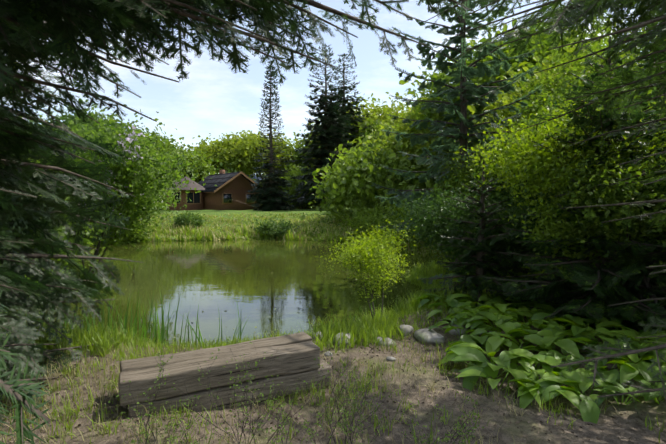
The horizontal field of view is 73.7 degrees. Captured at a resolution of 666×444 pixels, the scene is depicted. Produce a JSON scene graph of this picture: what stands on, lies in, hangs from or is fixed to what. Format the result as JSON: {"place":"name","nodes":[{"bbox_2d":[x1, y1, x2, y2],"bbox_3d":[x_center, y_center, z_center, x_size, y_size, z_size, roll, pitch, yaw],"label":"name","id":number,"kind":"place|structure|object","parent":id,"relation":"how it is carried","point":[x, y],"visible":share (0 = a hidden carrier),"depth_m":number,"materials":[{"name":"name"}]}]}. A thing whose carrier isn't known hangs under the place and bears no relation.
{"place":"outdoors","nodes":[
{"label":"outdoors","id":0,"kind":"place"},
{"bbox_2d":[12,239,451,346],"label":"pond water","id":1,"kind":"structure","parent":0,"point":[292,282],"depth_m":10.39,"materials":[{"name":"green liquid"}]},
{"bbox_2d":[57,240,432,337],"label":"floating pond leaves","id":2,"kind":"object","parent":1,"relation":"on","point":[254,278],"visible":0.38,"depth_m":11.31,"materials":[{"name":"green plant"}]},
{"bbox_2d":[0,0,646,173],"label":"sky","id":3,"kind":"structure","parent":0,"point":[216,100],"materials":[{"name":"white"}]},
{"bbox_2d":[0,202,665,443],"bbox_3d":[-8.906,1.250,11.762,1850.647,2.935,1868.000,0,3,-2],"label":"ground","id":4,"kind":"structure","parent":0,"point":[590,432],"depth_m":3.46,"materials":[{"name":"brown soil"}]},
{"bbox_2d":[3,155,115,277],"bbox_3d":[-5.316,0.309,6.351,4.318,3.203,4.499,0,3,-2],"label":"shrub","id":5,"kind":"object","parent":4,"relation":"on","point":[61,230],"visible":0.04,"depth_m":6.57,"materials":[{"name":"green plant"}]},
{"bbox_2d":[24,99,168,153],"bbox_3d":[-19.466,-5.329,35.476,10.454,9.279,11.761,1,3,23],"label":"tree","id":6,"kind":"object","parent":4,"relation":"on","point":[90,121],"visible":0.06,"depth_m":34.26,"materials":[{"name":"green plant"}]},
{"bbox_2d":[8,98,222,282],"bbox_3d":[-6.404,-0.008,10.564,7.254,5.719,6.889,0,3,-2],"label":"tree","id":7,"kind":"object","parent":4,"relation":"on","point":[132,177],"visible":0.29,"depth_m":10.37,"materials":[{"name":"green plant"}]},
{"bbox_2d":[62,128,172,183],"bbox_3d":[-14.799,-3.317,29.619,7.652,5.934,7.982,0,3,-2],"label":"tree","id":8,"kind":"object","parent":4,"relation":"on","point":[116,132],"depth_m":30.13,"materials":[{"name":"green plant"}]},
{"bbox_2d":[105,220,154,244],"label":"weed shrub","id":9,"kind":"object","parent":4,"relation":"on","point":[140,231],"visible":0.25,"depth_m":21.17,"materials":[{"name":"green plant"}]},
{"bbox_2d":[138,128,184,153],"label":"tree","id":10,"kind":"object","parent":4,"relation":"on","point":[164,143],"visible":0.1,"depth_m":57.44,"materials":[{"name":"green plant"}]},
{"bbox_2d":[105,341,219,443],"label":"twig shrub","id":11,"kind":"object","parent":4,"relation":"on","point":[150,415],"visible":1,"depth_m":2.60,"materials":[{"name":"green plant"}]},
{"bbox_2d":[142,168,194,229],"bbox_3d":[-11.622,-1.575,25.106,6.988,4.370,6.408,0,3,-2],"label":"bush","id":12,"kind":"object","parent":4,"relation":"on","point":[169,197],"visible":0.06,"depth_m":25.65,"materials":[{"name":"green plant"}]},
{"bbox_2d":[154,143,216,202],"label":"tree","id":13,"kind":"object","parent":4,"relation":"on","point":[181,151],"visible":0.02,"depth_m":56.30,"materials":[{"name":"green plant"}]},
{"bbox_2d":[165,211,208,227],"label":"weed shrub","id":14,"kind":"object","parent":4,"relation":"on","point":[182,219],"visible":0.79,"depth_m":25.92,"materials":[{"name":"green plant"}]},
{"bbox_2d":[158,145,218,204],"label":"tree","id":15,"kind":"object","parent":4,"relation":"on","point":[197,159],"visible":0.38,"depth_m":48.07,"materials":[{"name":"green plant"}]},
{"bbox_2d":[166,169,259,210],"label":"cabin","id":16,"kind":"object","parent":4,"relation":"on","point":[229,191],"visible":0.75,"depth_m":41.98,"materials":[{"name":"wood"}]},
{"bbox_2d":[118,332,331,416],"bbox_3d":[-0.884,1.310,3.817,1.709,0.396,0.499,-3,5,-25],"label":"sleeper bench","id":17,"kind":"object","parent":4,"relation":"on","point":[296,354],"visible":0.94,"depth_m":3.63,"materials":[{"name":"brown wood"}]},
{"bbox_2d":[190,130,262,173],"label":"tree","id":18,"kind":"object","parent":4,"relation":"on","point":[212,148],"visible":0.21,"depth_m":59.71,"materials":[{"name":"green plant"}]},
{"bbox_2d":[198,162,257,182],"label":"tree","id":19,"kind":"object","parent":4,"relation":"on","point":[228,172],"depth_m":51.06,"materials":[{"name":"green plant"}]},
{"bbox_2d":[3,286,467,357],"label":"shore reeds","id":20,"kind":"object","parent":4,"relation":"on","point":[383,322],"visible":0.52,"depth_m":5.36,"materials":[{"name":"green plant"}]},
{"bbox_2d":[0,0,475,443],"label":"fir tree","id":21,"kind":"object","parent":4,"relation":"on","point":[43,32],"visible":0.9,"depth_m":3.20,"materials":[{"name":"green plant"}]},
{"bbox_2d":[210,126,299,178],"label":"tree","id":22,"kind":"object","parent":4,"relation":"on","point":[244,158],"visible":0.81,"depth_m":56.77,"materials":[{"name":"green plant"}]},
{"bbox_2d":[171,337,339,443],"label":"twig shrub","id":23,"kind":"object","parent":4,"relation":"on","point":[247,414],"visible":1,"depth_m":2.70,"materials":[{"name":"green plant"}]},
{"bbox_2d":[247,66,295,210],"bbox_3d":[-5.505,-6.887,39.536,4.463,13.968,4.445,0,3,-2],"label":"tall spruce","id":24,"kind":"object","parent":4,"relation":"on","point":[270,195],"visible":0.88,"depth_m":39.14,"materials":[{"name":"green plant"}]},
{"bbox_2d":[249,215,300,238],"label":"weed shrub","id":25,"kind":"object","parent":4,"relation":"on","point":[274,226],"visible":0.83,"depth_m":23.54,"materials":[{"name":"green plant"}]},
{"bbox_2d":[245,174,304,208],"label":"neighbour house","id":26,"kind":"structure","parent":4,"relation":"on","point":[255,177],"depth_m":63.84,"materials":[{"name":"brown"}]},
{"bbox_2d":[24,212,563,327],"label":"bank grass","id":27,"kind":"structure","parent":4,"relation":"on","point":[172,232],"depth_m":23.16,"materials":[{"name":"plant"}]},
{"bbox_2d":[252,163,335,208],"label":"tree","id":28,"kind":"object","parent":4,"relation":"on","point":[294,183],"visible":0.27,"depth_m":48.99,"materials":[{"name":"green plant"}]},
{"bbox_2d":[276,129,320,169],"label":"tree","id":29,"kind":"object","parent":4,"relation":"on","point":[297,146],"visible":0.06,"depth_m":59.49,"materials":[{"name":"green plant"}]},
{"bbox_2d":[312,332,320,340],"bbox_3d":[-0.170,1.360,5.281,0.187,0.107,0.266,-1,3,-20],"label":"rock","id":30,"kind":"object","parent":4,"relation":"on","point":[314,338],"visible":0.21,"depth_m":5.21,"materials":[{"name":"stone"}]},
{"bbox_2d":[288,44,352,207],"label":"conifer group","id":31,"kind":"object","parent":4,"relation":"on","point":[325,149],"visible":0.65,"depth_m":40.05,"materials":[{"name":"green wood"}]},
{"bbox_2d":[252,392,395,443],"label":"twig shrub","id":32,"kind":"object","parent":4,"relation":"on","point":[308,433],"visible":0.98,"depth_m":2.53,"materials":[{"name":"green plant"}]},
{"bbox_2d":[324,351,332,355],"bbox_3d":[-0.052,1.406,4.740,0.101,0.049,0.082,0,3,-11],"label":"rock","id":33,"kind":"object","parent":4,"relation":"on","point":[327,353],"visible":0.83,"depth_m":4.72,"materials":[{"name":"stone"}]},
{"bbox_2d":[0,305,665,443],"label":"clearing grass","id":34,"kind":"structure","parent":4,"relation":"on","point":[115,380],"depth_m":3.55,"materials":[{"name":"green plant"}]},
{"bbox_2d":[312,53,371,206],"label":"conifer group","id":35,"kind":"object","parent":4,"relation":"on","point":[350,110],"visible":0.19,"depth_m":43.94,"materials":[{"name":"green wood"}]},
{"bbox_2d":[333,332,354,346],"bbox_3d":[0.136,1.372,5.189,0.299,0.147,0.324,-1,3,-17],"label":"rock","id":36,"kind":"object","parent":4,"relation":"on","point":[346,343],"visible":0.35,"depth_m":5.09,"materials":[{"name":"stone"}]},
{"bbox_2d":[303,357,398,443],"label":"twig shrub","id":37,"kind":"object","parent":4,"relation":"on","point":[343,416],"visible":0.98,"depth_m":2.88,"materials":[{"name":"green plant"}]},
{"bbox_2d":[298,93,413,158],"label":"tree","id":38,"kind":"object","parent":4,"relation":"on","point":[376,110],"visible":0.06,"depth_m":48.94,"materials":[{"name":"green leaves"},{"name":"brown bark"}]},
{"bbox_2d":[319,113,399,151],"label":"tree","id":39,"kind":"object","parent":4,"relation":"on","point":[367,131],"visible":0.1,"depth_m":43.89,"materials":[{"name":"green plant"}]},
{"bbox_2d":[326,126,397,211],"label":"tree","id":40,"kind":"object","parent":4,"relation":"on","point":[366,136],"depth_m":31.39,"materials":[{"name":"green plant"}]},
{"bbox_2d":[315,219,417,317],"bbox_3d":[0.496,0.715,6.210,1.344,1.736,1.833,0,3,10],"label":"bush","id":41,"kind":"object","parent":4,"relation":"on","point":[377,252],"visible":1,"depth_m":5.98,"materials":[{"name":"green plant"}]},
{"bbox_2d":[336,199,406,239],"bbox_3d":[2.296,-0.114,22.659,4.164,2.201,4.361,2,3,40],"label":"weed shrub","id":42,"kind":"object","parent":4,"relation":"on","point":[360,221],"visible":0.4,"depth_m":22.20,"materials":[{"name":"green plant"}]},
{"bbox_2d":[300,134,453,226],"bbox_3d":[3.856,-2.607,27.102,11.259,5.587,11.546,0,3,-2],"label":"tree","id":43,"kind":"object","parent":4,"relation":"on","point":[356,173],"visible":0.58,"depth_m":24.61,"materials":[{"name":"green plant"}]},
{"bbox_2d":[374,337,394,346],"bbox_3d":[0.594,1.417,5.270,0.281,0.102,0.228,2,3,39],"label":"rock","id":44,"kind":"object","parent":4,"relation":"on","point":[380,340],"visible":0.4,"depth_m":5.21,"materials":[{"name":"stone"}]},
{"bbox_2d":[386,356,395,360],"bbox_3d":[0.604,1.439,4.664,0.105,0.047,0.080,4,4,55],"label":"rock","id":45,"kind":"object","parent":4,"relation":"on","point":[388,358],"visible":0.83,"depth_m":4.64,"materials":[{"name":"stone"}]},
{"bbox_2d":[359,185,432,243],"bbox_3d":[3.939,-0.344,20.950,5.448,2.806,5.484,0,3,-2],"label":"weed shrub","id":46,"kind":"object","parent":4,"relation":"on","point":[398,219],"visible":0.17,"depth_m":20.38,"materials":[{"name":"green plant"}]},
{"bbox_2d":[398,324,413,335],"bbox_3d":[0.919,1.377,5.660,0.248,0.134,0.212,-2,3,-42],"label":"rock","id":47,"kind":"object","parent":4,"relation":"on","point":[409,331],"visible":0.62,"depth_m":5.58,"materials":[{"name":"stone"}]},
{"bbox_2d":[414,328,444,344],"bbox_3d":[1.167,1.392,5.431,0.335,0.127,0.522,-1,3,-15],"label":"rock","id":48,"kind":"object","parent":4,"relation":"on","point":[423,333],"visible":0.88,"depth_m":5.30,"materials":[{"name":"stone"}]},
{"bbox_2d":[364,84,495,169],"bbox_3d":[8.053,-4.442,26.978,12.140,8.554,11.459,0,3,-2],"label":"tree","id":49,"kind":"object","parent":4,"relation":"on","point":[405,128],"visible":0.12,"depth_m":25.17,"materials":[{"name":"green plant"}]},
{"bbox_2d":[398,386,483,443],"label":"twig shrub","id":50,"kind":"object","parent":4,"relation":"on","point":[459,433],"visible":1,"depth_m":2.64,"materials":[{"name":"green plant"}]},
{"bbox_2d":[370,0,542,261],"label":"conifer tree","id":51,"kind":"object","parent":4,"relation":"on","point":[463,74],"depth_m":10.57,"materials":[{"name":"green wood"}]},
{"bbox_2d":[448,324,468,334],"bbox_3d":[1.578,1.342,5.577,0.270,0.120,0.320,2,3,36],"label":"rock","id":52,"kind":"object","parent":4,"relation":"on","point":[452,332],"visible":0.56,"depth_m":5.47,"materials":[{"name":"stone"}]},
{"bbox_2d":[377,167,543,277],"bbox_3d":[3.007,0.198,8.791,4.120,2.448,4.002,2,3,40],"label":"dark shrub","id":53,"kind":"object","parent":4,"relation":"on","point":[435,226],"visible":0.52,"depth_m":8.22,"materials":[{"name":"green plant"}]},
{"bbox_2d":[410,162,543,306],"bbox_3d":[2.531,0.358,7.384,2.237,2.700,2.206,0,3,-2],"label":"young fir","id":54,"kind":"object","parent":4,"relation":"on","point":[480,259],"visible":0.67,"depth_m":7.31,"materials":[{"name":"green plant"}]},
{"bbox_2d":[429,145,535,270],"bbox_3d":[3.765,-0.117,9.649,3.565,3.102,3.630,0,3,-2],"label":"shrub","id":55,"kind":"object","parent":4,"relation":"on","point":[465,177],"visible":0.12,"depth_m":9.42,"materials":[{"name":"green plant"}]},
{"bbox_2d":[372,0,642,164],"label":"tree","id":56,"kind":"object","parent":4,"relation":"on","point":[513,63],"visible":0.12,"depth_m":19.98,"materials":[{"name":"green plant"}]},
{"bbox_2d":[416,292,665,423],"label":"hosta plants","id":57,"kind":"object","parent":4,"relation":"on","point":[472,346],"visible":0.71,"depth_m":4.41,"materials":[{"name":"green plant"}]},
{"bbox_2d":[425,0,665,414],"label":"fir tree","id":58,"kind":"object","parent":4,"relation":"on","point":[587,11],"visible":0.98,"depth_m":4.38,"materials":[{"name":"green plant"}]},
{"bbox_2d":[454,28,639,161],"bbox_3d":[9.195,-2.582,16.000,9.653,7.163,9.287,0,3,-2],"label":"tree","id":59,"kind":"object","parent":4,"relation":"on","point":[471,108],"depth_m":14.75,"materials":[{"name":"green plant"}]},
{"bbox_2d":[453,118,665,294],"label":"dark shrub","id":60,"kind":"object","parent":4,"relation":"on","point":[514,210],"visible":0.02,"depth_m":6.36,"materials":[{"name":"green plant"}]},
{"bbox_2d":[454,92,665,289],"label":"shrub","id":61,"kind":"object","parent":4,"relation":"on","point":[533,157],"visible":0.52,"depth_m":6.26,"materials":[{"name":"green plant"}]},
{"bbox_2d":[477,20,649,133],"bbox_3d":[7.622,-2.725,13.598,6.412,7.683,6.392,0,3,-2],"label":"shrub","id":62,"kind":"object","parent":4,"relation":"on","point":[559,76],"visible":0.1,"depth_m":12.87,"materials":[{"name":"green plant"}]},
{"bbox_2d":[477,55,665,184],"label":"shrub","id":63,"kind":"object","parent":4,"relation":"on","point":[547,102],"visible":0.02,"depth_m":8.64,"materials":[{"name":"green plant"}]},
{"bbox_2d":[478,36,665,332],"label":"young fir","id":64,"kind":"object","parent":4,"relation":"on","point":[589,290],"visible":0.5,"depth_m":5.67,"materials":[{"name":"green plant"}]},
{"bbox_2d":[499,46,665,194],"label":"dark shrub","id":65,"kind":"object","parent":4,"relation":"on","point":[549,104],"visible":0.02,"depth_m":6.31,"materials":[{"name":"green plant"}]},
{"bbox_2d":[502,123,665,308],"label":"shrub","id":66,"kind":"object","parent":4,"relation":"on","point":[605,195],"visible":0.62,"depth_m":5.42,"materials":[{"name":"green plant"}]},
{"bbox_2d":[542,11,665,123],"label":"shrub","id":67,"kind":"object","parent":4,"relation":"on","point":[626,58],"visible":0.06,"depth_m":10.24,"materials":[{"name":"green plant"}]},
{"bbox_2d":[592,76,665,169],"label":"dark shrub","id":68,"kind":"object","parent":4,"relation":"on","point":[658,155],"visible":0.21,"depth_m":5.36,"materials":[{"name":"green plant"}]},
{"bbox_2d":[610,10,665,287],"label":"tree","id":69,"kind":"object","parent":4,"relation":"on","point":[655,59],"depth_m":7.33,"materials":[{"name":"green plant"}]},
{"bbox_2d":[615,65,665,153],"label":"shrub","id":70,"kind":"object","parent":4,"relation":"on","point":[653,138],"visible":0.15,"depth_m":6.06,"materials":[{"name":"green plant"}]}
]}

